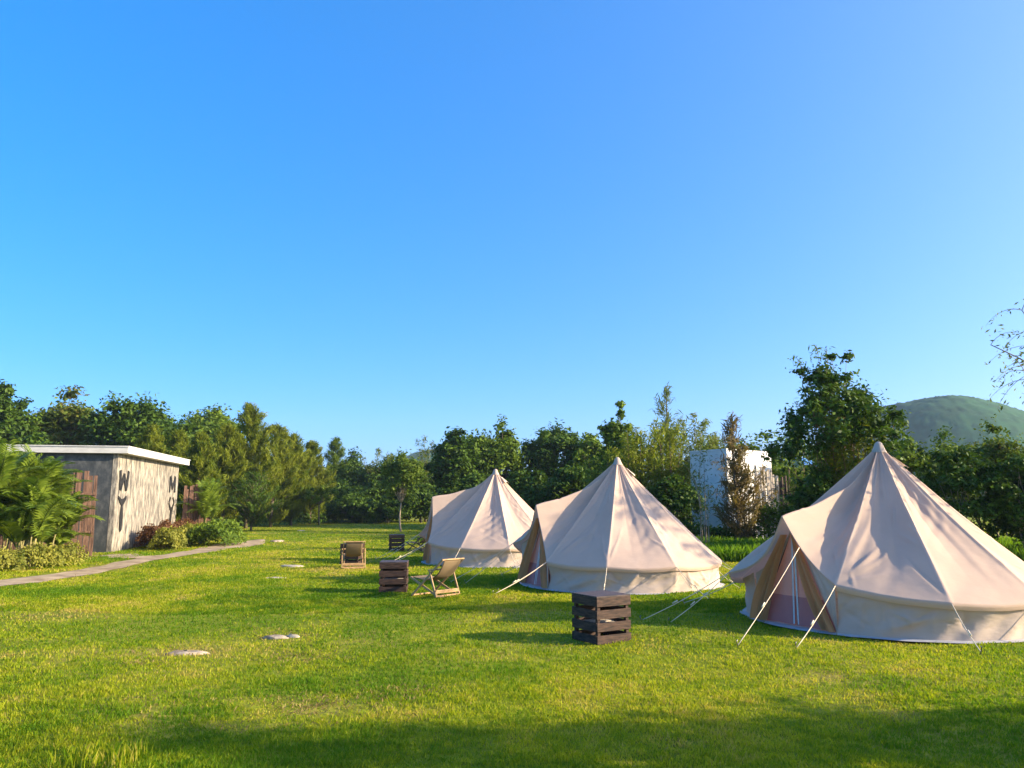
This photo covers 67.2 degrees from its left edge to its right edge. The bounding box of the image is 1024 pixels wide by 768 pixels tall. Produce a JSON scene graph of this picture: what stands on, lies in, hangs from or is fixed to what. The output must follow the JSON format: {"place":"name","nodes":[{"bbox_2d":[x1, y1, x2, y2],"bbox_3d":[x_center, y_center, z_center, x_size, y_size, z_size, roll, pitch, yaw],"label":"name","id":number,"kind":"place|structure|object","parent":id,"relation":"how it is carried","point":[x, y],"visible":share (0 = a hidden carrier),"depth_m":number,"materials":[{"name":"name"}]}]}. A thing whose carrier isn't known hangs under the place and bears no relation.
{"place":"outdoors","nodes":[
{"label":"outdoors","id":0,"kind":"place"},
{"bbox_2d":[97,553,157,557],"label":"path","id":1,"kind":"structure","parent":0,"point":[138,556],"depth_m":27.60,"materials":[{"name":"grey concrete"}]},
{"bbox_2d":[0,539,264,585],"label":"path","id":2,"kind":"structure","parent":0,"point":[86,571],"depth_m":23.63,"materials":[{"name":"concrete paving"}]},
{"bbox_2d":[406,449,434,462],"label":"hill","id":3,"kind":"structure","parent":0,"point":[415,455],"depth_m":777.97,"materials":[{"name":"green plant"}]},
{"bbox_2d":[0,507,1023,767],"bbox_3d":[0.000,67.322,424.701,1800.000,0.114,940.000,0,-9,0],"label":"ground","id":4,"kind":"structure","parent":0,"point":[266,631],"depth_m":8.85,"materials":[{"name":"green plant"}]},
{"bbox_2d":[0,379,44,453],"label":"broadleaf tree","id":5,"kind":"object","parent":4,"relation":"on","point":[14,424],"visible":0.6,"depth_m":58.04,"materials":[{"name":"green plant"}]},
{"bbox_2d":[0,438,51,509],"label":"palm clump","id":6,"kind":"object","parent":4,"relation":"on","point":[7,462],"visible":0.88,"depth_m":22.77,"materials":[{"name":"green plant"}]},
{"bbox_2d":[2,431,62,454],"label":"broadleaf tree","id":7,"kind":"object","parent":4,"relation":"on","point":[38,439],"visible":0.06,"depth_m":46.78,"materials":[{"name":"green plant"}]},
{"bbox_2d":[0,444,84,551],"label":"palm clump","id":8,"kind":"object","parent":4,"relation":"on","point":[31,461],"visible":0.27,"depth_m":24.27,"materials":[{"name":"green plant"}]},
{"bbox_2d":[0,476,86,567],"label":"palm clump","id":9,"kind":"object","parent":4,"relation":"on","point":[34,510],"visible":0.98,"depth_m":22.48,"materials":[{"name":"green plant"}]},
{"bbox_2d":[0,540,90,570],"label":"hedge","id":10,"kind":"object","parent":4,"relation":"on","point":[42,554],"visible":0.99,"depth_m":22.31,"materials":[{"name":"yellow plant"}]},
{"bbox_2d":[0,471,97,557],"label":"plank fence","id":11,"kind":"object","parent":4,"relation":"on","point":[86,522],"visible":0.15,"depth_m":27.94,"materials":[{"name":"brown wood"}]},
{"bbox_2d":[10,444,97,561],"bbox_3d":[-15.373,3.844,24.853,3.424,3.904,3.383,0,-9,0],"label":"palm clump","id":12,"kind":"object","parent":4,"relation":"on","point":[63,485],"visible":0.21,"depth_m":25.20,"materials":[{"name":"green plant"}]},
{"bbox_2d":[25,384,97,444],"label":"broadleaf tree","id":13,"kind":"object","parent":4,"relation":"on","point":[59,420],"visible":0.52,"depth_m":62.08,"materials":[{"name":"green plant"}]},
{"bbox_2d":[44,491,104,546],"bbox_3d":[-15.217,4.779,25.730,2.571,2.389,2.242,-4,-10,23],"label":"palm clump","id":14,"kind":"object","parent":4,"relation":"on","point":[61,538],"visible":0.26,"depth_m":25.78,"materials":[{"name":"green plant"}]},
{"bbox_2d":[6,444,189,552],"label":"shed","id":15,"kind":"structure","parent":4,"relation":"on","point":[137,488],"depth_m":31.22,"materials":[{"name":"concrete"}]},
{"bbox_2d":[48,735,147,767],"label":"tall grass","id":16,"kind":"structure","parent":4,"relation":"on","point":[116,755],"depth_m":5.61,"materials":[{"name":"green plant"}]},
{"bbox_2d":[74,390,200,467],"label":"broadleaf tree","id":17,"kind":"object","parent":4,"relation":"on","point":[126,423],"visible":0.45,"depth_m":59.88,"materials":[{"name":"green plant"}]},
{"bbox_2d":[132,423,179,489],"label":"casuarina tree","id":18,"kind":"object","parent":4,"relation":"on","point":[149,440],"visible":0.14,"depth_m":49.56,"materials":[{"name":"green plant"}]},
{"bbox_2d":[133,516,195,546],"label":"hedge","id":19,"kind":"object","parent":4,"relation":"on","point":[147,533],"visible":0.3,"depth_m":32.85,"materials":[{"name":"red plant"}]},
{"bbox_2d":[164,428,193,521],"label":"casuarina tree","id":20,"kind":"object","parent":4,"relation":"on","point":[177,441],"visible":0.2,"depth_m":52.48,"materials":[{"name":"green plant"}]},
{"bbox_2d":[146,521,223,548],"bbox_3d":[-14.946,6.925,35.852,1.296,1.114,10.152,1,-9,-9],"label":"shrub border","id":21,"kind":"object","parent":4,"relation":"on","point":[170,535],"visible":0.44,"depth_m":31.79,"materials":[{"name":"yellow plant"}]},
{"bbox_2d":[165,650,208,654],"bbox_3d":[-4.185,3.482,9.939,0.600,0.097,0.266,0,-9,0],"label":"stone","id":22,"kind":"object","parent":4,"relation":"on","point":[180,652],"visible":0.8,"depth_m":9.90,"materials":[{"name":"grey stone"}]},
{"bbox_2d":[182,484,210,523],"bbox_3d":[-16.418,6.697,40.073,1.443,2.943,0.168,5,-10,-27],"label":"plank fence","id":23,"kind":"object","parent":4,"relation":"on","point":[192,500],"visible":0.42,"depth_m":39.97,"materials":[{"name":"brown wood"}]},
{"bbox_2d":[176,431,228,521],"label":"casuarina tree","id":24,"kind":"object","parent":4,"relation":"on","point":[202,454],"visible":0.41,"depth_m":49.44,"materials":[{"name":"green plant"}]},
{"bbox_2d":[176,478,241,522],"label":"palm clump","id":25,"kind":"object","parent":4,"relation":"on","point":[207,505],"visible":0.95,"depth_m":40.06,"materials":[{"name":"green plant"}]},
{"bbox_2d":[176,403,249,472],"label":"broadleaf tree","id":26,"kind":"object","parent":4,"relation":"on","point":[208,422],"visible":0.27,"depth_m":72.36,"materials":[{"name":"green plant"}]},
{"bbox_2d":[185,517,246,546],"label":"shrub","id":27,"kind":"object","parent":4,"relation":"on","point":[215,529],"visible":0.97,"depth_m":34.02,"materials":[{"name":"green plant"}]},
{"bbox_2d":[202,421,253,521],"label":"casuarina tree","id":28,"kind":"object","parent":4,"relation":"on","point":[224,446],"visible":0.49,"depth_m":55.37,"materials":[{"name":"green plant"}]},
{"bbox_2d":[215,402,284,527],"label":"casuarina tree","id":29,"kind":"object","parent":4,"relation":"on","point":[258,450],"visible":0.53,"depth_m":57.55,"materials":[{"name":"green plant"}]},
{"bbox_2d":[224,470,284,530],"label":"casuarina tree","id":30,"kind":"object","parent":4,"relation":"on","point":[253,503],"visible":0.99,"depth_m":53.01,"materials":[{"name":"green plant"}]},
{"bbox_2d":[212,506,336,526],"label":"hedge","id":31,"kind":"object","parent":4,"relation":"on","point":[302,516],"visible":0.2,"depth_m":68.34,"materials":[{"name":"green plant"}]},
{"bbox_2d":[261,635,288,638],"bbox_3d":[-3.422,3.679,11.143,0.440,0.100,0.181,0,-9,0],"label":"stone","id":32,"kind":"object","parent":4,"relation":"on","point":[276,636],"visible":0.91,"depth_m":11.10,"materials":[{"name":"grey stone"}]},
{"bbox_2d":[255,422,307,526],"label":"casuarina tree","id":33,"kind":"object","parent":4,"relation":"on","point":[288,481],"visible":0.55,"depth_m":61.53,"materials":[{"name":"green plant"}]},
{"bbox_2d":[280,565,304,567],"bbox_3d":[-6.616,5.477,23.132,0.752,0.104,0.502,-7,-11,37],"label":"stone","id":34,"kind":"object","parent":4,"relation":"on","point":[290,566],"visible":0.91,"depth_m":23.00,"materials":[{"name":"grey stone"}]},
{"bbox_2d":[286,634,299,637],"bbox_3d":[-3.185,3.680,11.188,0.255,0.092,0.132,-2,-9,11],"label":"stone","id":35,"kind":"object","parent":4,"relation":"on","point":[293,636],"visible":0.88,"depth_m":11.14,"materials":[{"name":"grey stone"}]},
{"bbox_2d":[272,431,318,525],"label":"casuarina tree","id":36,"kind":"object","parent":4,"relation":"on","point":[294,512],"visible":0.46,"depth_m":65.17,"materials":[{"name":"green plant"}]},
{"bbox_2d":[299,440,336,523],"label":"casuarina tree","id":37,"kind":"object","parent":4,"relation":"on","point":[320,474],"visible":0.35,"depth_m":69.21,"materials":[{"name":"green plant"}]},
{"bbox_2d":[300,485,339,524],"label":"lawn tree","id":38,"kind":"object","parent":4,"relation":"on","point":[321,491],"visible":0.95,"depth_m":64.93,"materials":[{"name":"green plant"}]},
{"bbox_2d":[323,435,352,520],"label":"casuarina tree","id":39,"kind":"object","parent":4,"relation":"on","point":[336,453],"visible":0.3,"depth_m":83.51,"materials":[{"name":"green plant"}]},
{"bbox_2d":[326,478,350,520],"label":"bush","id":40,"kind":"object","parent":4,"relation":"on","point":[344,482],"visible":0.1,"depth_m":79.52,"materials":[{"name":"green plant"}]},
{"bbox_2d":[323,446,366,519],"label":"broadleaf tree","id":41,"kind":"object","parent":4,"relation":"on","point":[355,464],"visible":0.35,"depth_m":82.99,"materials":[{"name":"green plant"}]},
{"bbox_2d":[323,492,372,522],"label":"bush","id":42,"kind":"object","parent":4,"relation":"on","point":[351,504],"visible":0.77,"depth_m":71.78,"materials":[{"name":"green plant"}]},
{"bbox_2d":[340,543,363,563],"bbox_3d":[-5.057,5.371,24.357,0.600,0.644,0.600,-1,-9,6],"label":"slatted crate","id":43,"kind":"object","parent":4,"relation":"on","point":[352,561],"visible":0.34,"depth_m":24.09,"materials":[{"name":"brown wood"}]},
{"bbox_2d":[341,541,365,568],"bbox_3d":[-4.626,4.964,22.476,0.690,0.784,1.036,2,-9,-13],"label":"deck chair","id":44,"kind":"object","parent":4,"relation":"on","point":[353,548],"visible":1,"depth_m":22.14,"materials":[{"name":"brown wood"}]},
{"bbox_2d":[341,479,387,521],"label":"bush","id":45,"kind":"object","parent":4,"relation":"on","point":[370,492],"visible":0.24,"depth_m":75.88,"materials":[{"name":"green plant"}]},
{"bbox_2d":[346,453,396,520],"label":"broadleaf tree","id":46,"kind":"object","parent":4,"relation":"on","point":[360,476],"visible":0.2,"depth_m":81.31,"materials":[{"name":"green plant"}]},
{"bbox_2d":[358,447,393,482],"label":"bamboo clump","id":47,"kind":"object","parent":4,"relation":"on","point":[379,455],"visible":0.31,"depth_m":81.16,"materials":[{"name":"green plant"}]},
{"bbox_2d":[314,480,440,521],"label":"hedge","id":48,"kind":"object","parent":4,"relation":"on","point":[340,486],"visible":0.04,"depth_m":76.83,"materials":[{"name":"green plant"}]},
{"bbox_2d":[361,493,412,523],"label":"bush","id":49,"kind":"object","parent":4,"relation":"on","point":[384,504],"visible":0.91,"depth_m":70.73,"materials":[{"name":"green plant"}]},
{"bbox_2d":[379,560,408,592],"bbox_3d":[-2.597,4.225,16.949,0.600,0.644,0.600,1,-9,-4],"label":"slatted crate","id":50,"kind":"object","parent":4,"relation":"on","point":[393,574],"visible":1,"depth_m":16.67,"materials":[{"name":"brown wood"}]},
{"bbox_2d":[389,534,404,550],"bbox_3d":[-4.729,6.490,31.560,0.600,0.644,0.600,2,-9,-14],"label":"slatted crate","id":51,"kind":"object","parent":4,"relation":"on","point":[393,546],"visible":0.95,"depth_m":31.30,"materials":[{"name":"brown wood"}]},
{"bbox_2d":[376,446,430,531],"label":"lawn tree","id":52,"kind":"object","parent":4,"relation":"on","point":[403,471],"visible":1,"depth_m":51.18,"materials":[{"name":"green plant"}]},
{"bbox_2d":[394,482,437,522],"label":"bush","id":53,"kind":"object","parent":4,"relation":"on","point":[424,496],"visible":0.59,"depth_m":72.19,"materials":[{"name":"green plant"}]},
{"bbox_2d":[406,537,425,551],"bbox_3d":[-3.716,6.356,31.046,1.036,0.784,0.690,-5,-10,30],"label":"deck chair","id":54,"kind":"object","parent":4,"relation":"on","point":[423,541],"visible":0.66,"depth_m":30.83,"materials":[{"name":"brown wood"}]},
{"bbox_2d":[398,456,434,521],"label":"broadleaf tree","id":55,"kind":"object","parent":4,"relation":"on","point":[431,481],"visible":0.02,"depth_m":77.98,"materials":[{"name":"green plant"}]},
{"bbox_2d":[415,436,433,521],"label":"bamboo clump","id":56,"kind":"object","parent":4,"relation":"on","point":[419,454],"visible":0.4,"depth_m":77.94,"materials":[{"name":"green plant"}]},
{"bbox_2d":[410,558,464,596],"bbox_3d":[-1.579,4.014,16.059,1.036,0.784,0.690,-8,-12,41],"label":"deck chair","id":57,"kind":"object","parent":4,"relation":"on","point":[448,568],"visible":0.98,"depth_m":15.86,"materials":[{"name":"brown wood"}]},
{"bbox_2d":[375,469,533,570],"bbox_3d":[-0.750,4.330,25.222,7.319,3.099,6.840,2,-9,-10],"label":"bell tent","id":58,"kind":"object","parent":4,"relation":"on","point":[491,515],"visible":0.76,"depth_m":24.15,"materials":[{"name":"fabric"}]},
{"bbox_2d":[421,426,490,494],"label":"broadleaf tree","id":59,"kind":"object","parent":4,"relation":"on","point":[455,449],"visible":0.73,"depth_m":60.63,"materials":[{"name":"green plant"}]},
{"bbox_2d":[437,470,485,494],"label":"bush","id":60,"kind":"object","parent":4,"relation":"on","point":[471,482],"visible":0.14,"depth_m":57.33,"materials":[{"name":"green plant"}]},
{"bbox_2d":[450,414,532,481],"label":"broadleaf tree","id":61,"kind":"object","parent":4,"relation":"on","point":[502,452],"visible":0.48,"depth_m":62.82,"materials":[{"name":"green plant"}]},
{"bbox_2d":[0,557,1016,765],"bbox_3d":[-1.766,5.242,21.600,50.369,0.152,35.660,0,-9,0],"label":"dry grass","id":62,"kind":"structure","parent":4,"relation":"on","point":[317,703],"depth_m":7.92,"materials":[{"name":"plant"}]},
{"bbox_2d":[506,469,566,509],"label":"bush","id":63,"kind":"object","parent":4,"relation":"on","point":[526,489],"visible":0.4,"depth_m":54.72,"materials":[{"name":"green plant"}]},
{"bbox_2d":[519,418,579,487],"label":"broadleaf tree","id":64,"kind":"object","parent":4,"relation":"on","point":[545,454],"visible":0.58,"depth_m":64.07,"materials":[{"name":"green plant"}]},
{"bbox_2d":[536,461,601,503],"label":"bush","id":65,"kind":"object","parent":4,"relation":"on","point":[568,482],"visible":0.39,"depth_m":52.40,"materials":[{"name":"green plant"}]},
{"bbox_2d":[559,432,604,472],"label":"broadleaf tree","id":66,"kind":"object","parent":4,"relation":"on","point":[589,444],"visible":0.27,"depth_m":62.81,"materials":[{"name":"green plant"}]},
{"bbox_2d":[449,457,740,598],"bbox_3d":[2.458,3.299,18.526,7.281,3.099,6.840,3,-9,-20],"label":"bell tent","id":67,"kind":"object","parent":4,"relation":"on","point":[616,526],"visible":0.99,"depth_m":17.30,"materials":[{"name":"fabric"}]},
{"bbox_2d":[522,525,539,556],"bbox_3d":[0.509,3.904,18.327,0.051,1.665,0.840,7,-11,-38],"label":"door side","id":68,"kind":"structure","parent":67,"relation":"in","point":[524,544],"depth_m":18.56,"materials":[{"name":"fabric"}]},
{"bbox_2d":[547,566,548,588],"bbox_3d":[0.787,3.793,17.602,0.047,1.665,0.829,0,-9,-2],"label":"door side","id":69,"kind":"structure","parent":67,"relation":"in","point":[547,566],"depth_m":17.14,"materials":[{"name":"fabric"}]},
{"bbox_2d":[575,447,625,487],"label":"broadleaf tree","id":70,"kind":"object","parent":4,"relation":"on","point":[593,473],"visible":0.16,"depth_m":45.71,"materials":[{"name":"green plant"}]},
{"bbox_2d":[572,590,630,644],"bbox_3d":[1.268,3.311,10.960,0.600,0.644,0.600,5,-10,-31],"label":"slatted crate","id":71,"kind":"object","parent":4,"relation":"on","point":[603,612],"visible":0.98,"depth_m":10.78,"materials":[{"name":"brown wood"}]},
{"bbox_2d":[591,400,644,478],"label":"palmlike tree","id":72,"kind":"object","parent":4,"relation":"on","point":[611,432],"visible":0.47,"depth_m":47.68,"materials":[{"name":"green plant"}]},
{"bbox_2d":[607,424,668,490],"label":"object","id":73,"kind":"object","parent":4,"relation":"on","point":[636,464],"visible":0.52,"depth_m":39.41,"materials":[{"name":"green plant"}]},
{"bbox_2d":[645,382,686,508],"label":"conifer tree","id":74,"kind":"object","parent":4,"relation":"on","point":[666,394],"visible":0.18,"depth_m":49.96,"materials":[{"name":"green plant"}]},
{"bbox_2d":[641,415,692,511],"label":"bamboo clump","id":75,"kind":"object","parent":4,"relation":"on","point":[668,443],"visible":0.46,"depth_m":41.48,"materials":[{"name":"green plant"}]},
{"bbox_2d":[647,473,707,535],"bbox_3d":[7.583,5.914,36.258,3.184,3.458,3.196,0,-9,0],"label":"bush","id":76,"kind":"object","parent":4,"relation":"on","point":[678,501],"visible":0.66,"depth_m":35.94,"materials":[{"name":"green plant"}]},
{"bbox_2d":[666,413,718,517],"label":"bamboo clump","id":77,"kind":"object","parent":4,"relation":"on","point":[704,423],"visible":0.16,"depth_m":44.13,"materials":[{"name":"green plant"}]},
{"bbox_2d":[675,442,723,542],"bbox_3d":[7.477,4.510,30.790,1.837,4.419,2.271,-6,-11,35],"label":"sapling","id":78,"kind":"object","parent":4,"relation":"on","point":[698,490],"visible":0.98,"depth_m":30.78,"materials":[{"name":"green plant"}]},
{"bbox_2d":[680,520,758,539],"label":"hedge","id":79,"kind":"object","parent":4,"relation":"on","point":[717,532],"visible":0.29,"depth_m":34.15,"materials":[{"name":"green plant"}]},
{"bbox_2d":[689,448,770,537],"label":"flat building","id":80,"kind":"structure","parent":4,"relation":"on","point":[754,459],"depth_m":38.76,"materials":[{"name":"white paint"}]},
{"bbox_2d":[712,412,766,539],"bbox_3d":[9.601,4.034,32.709,1.866,6.053,2.326,3,-9,-20],"label":"pine sapling","id":81,"kind":"object","parent":4,"relation":"on","point":[739,529],"visible":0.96,"depth_m":32.62,"materials":[{"name":"green plant"}]},
{"bbox_2d":[705,454,781,538],"bbox_3d":[10.001,5.121,33.672,3.412,4.055,3.126,0,-9,0],"label":"dry shrub","id":82,"kind":"object","parent":4,"relation":"on","point":[759,476],"visible":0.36,"depth_m":33.41,"materials":[{"name":"brown plant"}]},
{"bbox_2d":[754,465,778,538],"bbox_3d":[11.932,5.701,35.978,1.308,3.773,0.172,3,-9,-18],"label":"stake fence","id":83,"kind":"object","parent":4,"relation":"on","point":[771,482],"visible":0.3,"depth_m":36.07,"materials":[{"name":"wood"}]},
{"bbox_2d":[751,494,793,538],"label":"hedge","id":84,"kind":"object","parent":4,"relation":"on","point":[768,520],"visible":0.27,"depth_m":32.81,"materials":[{"name":"green plant"}]},
{"bbox_2d":[735,428,825,508],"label":"broadleaf tree","id":85,"kind":"object","parent":4,"relation":"on","point":[777,467],"visible":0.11,"depth_m":50.19,"materials":[{"name":"green plant"}]},
{"bbox_2d":[778,476,796,513],"bbox_3d":[13.740,6.043,36.860,0.178,3.322,2.133,6,-11,-35],"label":"stake fence","id":86,"kind":"object","parent":4,"relation":"on","point":[781,486],"visible":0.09,"depth_m":37.59,"materials":[{"name":"wood"}]},
{"bbox_2d":[779,449,815,497],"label":"tall shrub","id":87,"kind":"object","parent":4,"relation":"on","point":[792,481],"visible":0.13,"depth_m":36.15,"materials":[{"name":"green plant"}]},
{"bbox_2d":[785,458,811,479],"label":"tarp shelter","id":88,"kind":"object","parent":4,"relation":"on","point":[798,465],"visible":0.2,"depth_m":40.18,"materials":[{"name":"plant"}]},
{"bbox_2d":[784,461,836,514],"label":"bush","id":89,"kind":"object","parent":4,"relation":"on","point":[819,485],"visible":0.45,"depth_m":28.29,"materials":[{"name":"green plant"}]},
{"bbox_2d":[785,345,852,479],"bbox_3d":[12.558,2.482,30.153,2.674,8.167,2.785,5,-10,-31],"label":"tall shrub","id":90,"kind":"object","parent":4,"relation":"on","point":[815,349],"visible":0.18,"depth_m":30.21,"materials":[{"name":"green plant"}]},
{"bbox_2d":[639,442,1023,653],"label":"bell tent","id":91,"kind":"object","parent":4,"relation":"on","point":[878,541],"visible":1,"depth_m":11.77,"materials":[{"name":"fabric"}]},
{"bbox_2d":[756,532,790,583],"bbox_3d":[4.268,3.086,12.481,0.056,1.515,0.790,5,-10,-29],"label":"door side","id":92,"kind":"structure","parent":91,"relation":"in","point":[758,573],"depth_m":12.57,"materials":[{"name":"fabric"}]},
{"bbox_2d":[804,555,837,631],"bbox_3d":[4.633,2.980,11.796,0.049,1.515,0.782,4,-10,-24],"label":"door side","id":93,"kind":"structure","parent":91,"relation":"in","point":[825,587],"depth_m":11.56,"materials":[{"name":"fabric"}]},
{"bbox_2d":[755,349,914,494],"bbox_3d":[12.098,2.598,29.429,5.538,7.964,5.262,0,-9,0],"label":"broadleaf tree","id":94,"kind":"object","parent":4,"relation":"on","point":[855,403],"visible":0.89,"depth_m":28.56,"materials":[{"name":"green plant"}]},
{"bbox_2d":[810,413,889,484],"bbox_3d":[12.738,3.696,28.808,2.996,5.385,3.036,-4,-9,23],"label":"drooping shrub","id":95,"kind":"object","parent":4,"relation":"on","point":[840,461],"visible":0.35,"depth_m":28.59,"materials":[{"name":"green plant"}]},
{"bbox_2d":[888,419,941,497],"bbox_3d":[17.270,4.360,33.614,3.137,5.725,2.958,0,-9,0],"label":"bush","id":96,"kind":"object","parent":4,"relation":"on","point":[911,460],"visible":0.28,"depth_m":33.21,"materials":[{"name":"green plant"}]},
{"bbox_2d":[912,425,976,503],"bbox_3d":[20.001,4.688,35.520,3.350,5.653,3.861,-7,-11,37],"label":"bush","id":97,"kind":"object","parent":4,"relation":"on","point":[944,445],"visible":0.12,"depth_m":35.67,"materials":[{"name":"green plant"}]},
{"bbox_2d":[916,442,1023,540],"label":"bush","id":98,"kind":"object","parent":4,"relation":"on","point":[969,476],"visible":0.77,"depth_m":26.16,"materials":[{"name":"green plant"}]},
{"bbox_2d":[951,414,1023,534],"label":"bush","id":99,"kind":"object","parent":4,"relation":"on","point":[1000,449],"visible":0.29,"depth_m":32.74,"materials":[{"name":"green plant"}]},
{"bbox_2d":[975,452,1023,548],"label":"bush","id":100,"kind":"object","parent":4,"relation":"on","point":[1015,476],"visible":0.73,"depth_m":25.56,"materials":[{"name":"green plant"}]},
{"bbox_2d":[981,299,1023,434],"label":"twiggy tree","id":101,"kind":"object","parent":4,"relation":"on","point":[1012,356],"visible":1,"depth_m":14.06,"materials":[{"name":"green plant"}]},
{"bbox_2d":[0,0,1023,487],"label":"sky","id":102,"kind":"structure","parent":0,"point":[388,225],"materials":[{"name":"blue"}]},
{"bbox_2d":[703,432,742,449],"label":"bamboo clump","id":103,"kind":"object","parent":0,"point":[708,436],"visible":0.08,"depth_m":46.34,"materials":[{"name":"green plant"}]},
{"bbox_2d":[695,534,1023,561],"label":"tall grass","id":104,"kind":"structure","parent":0,"point":[732,549],"depth_m":26.22,"materials":[{"name":"green plant"}]},
{"bbox_2d":[824,395,1023,497],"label":"hill","id":105,"kind":"structure","parent":0,"point":[961,415],"depth_m":505.71,"materials":[{"name":"green plant"}]}
]}

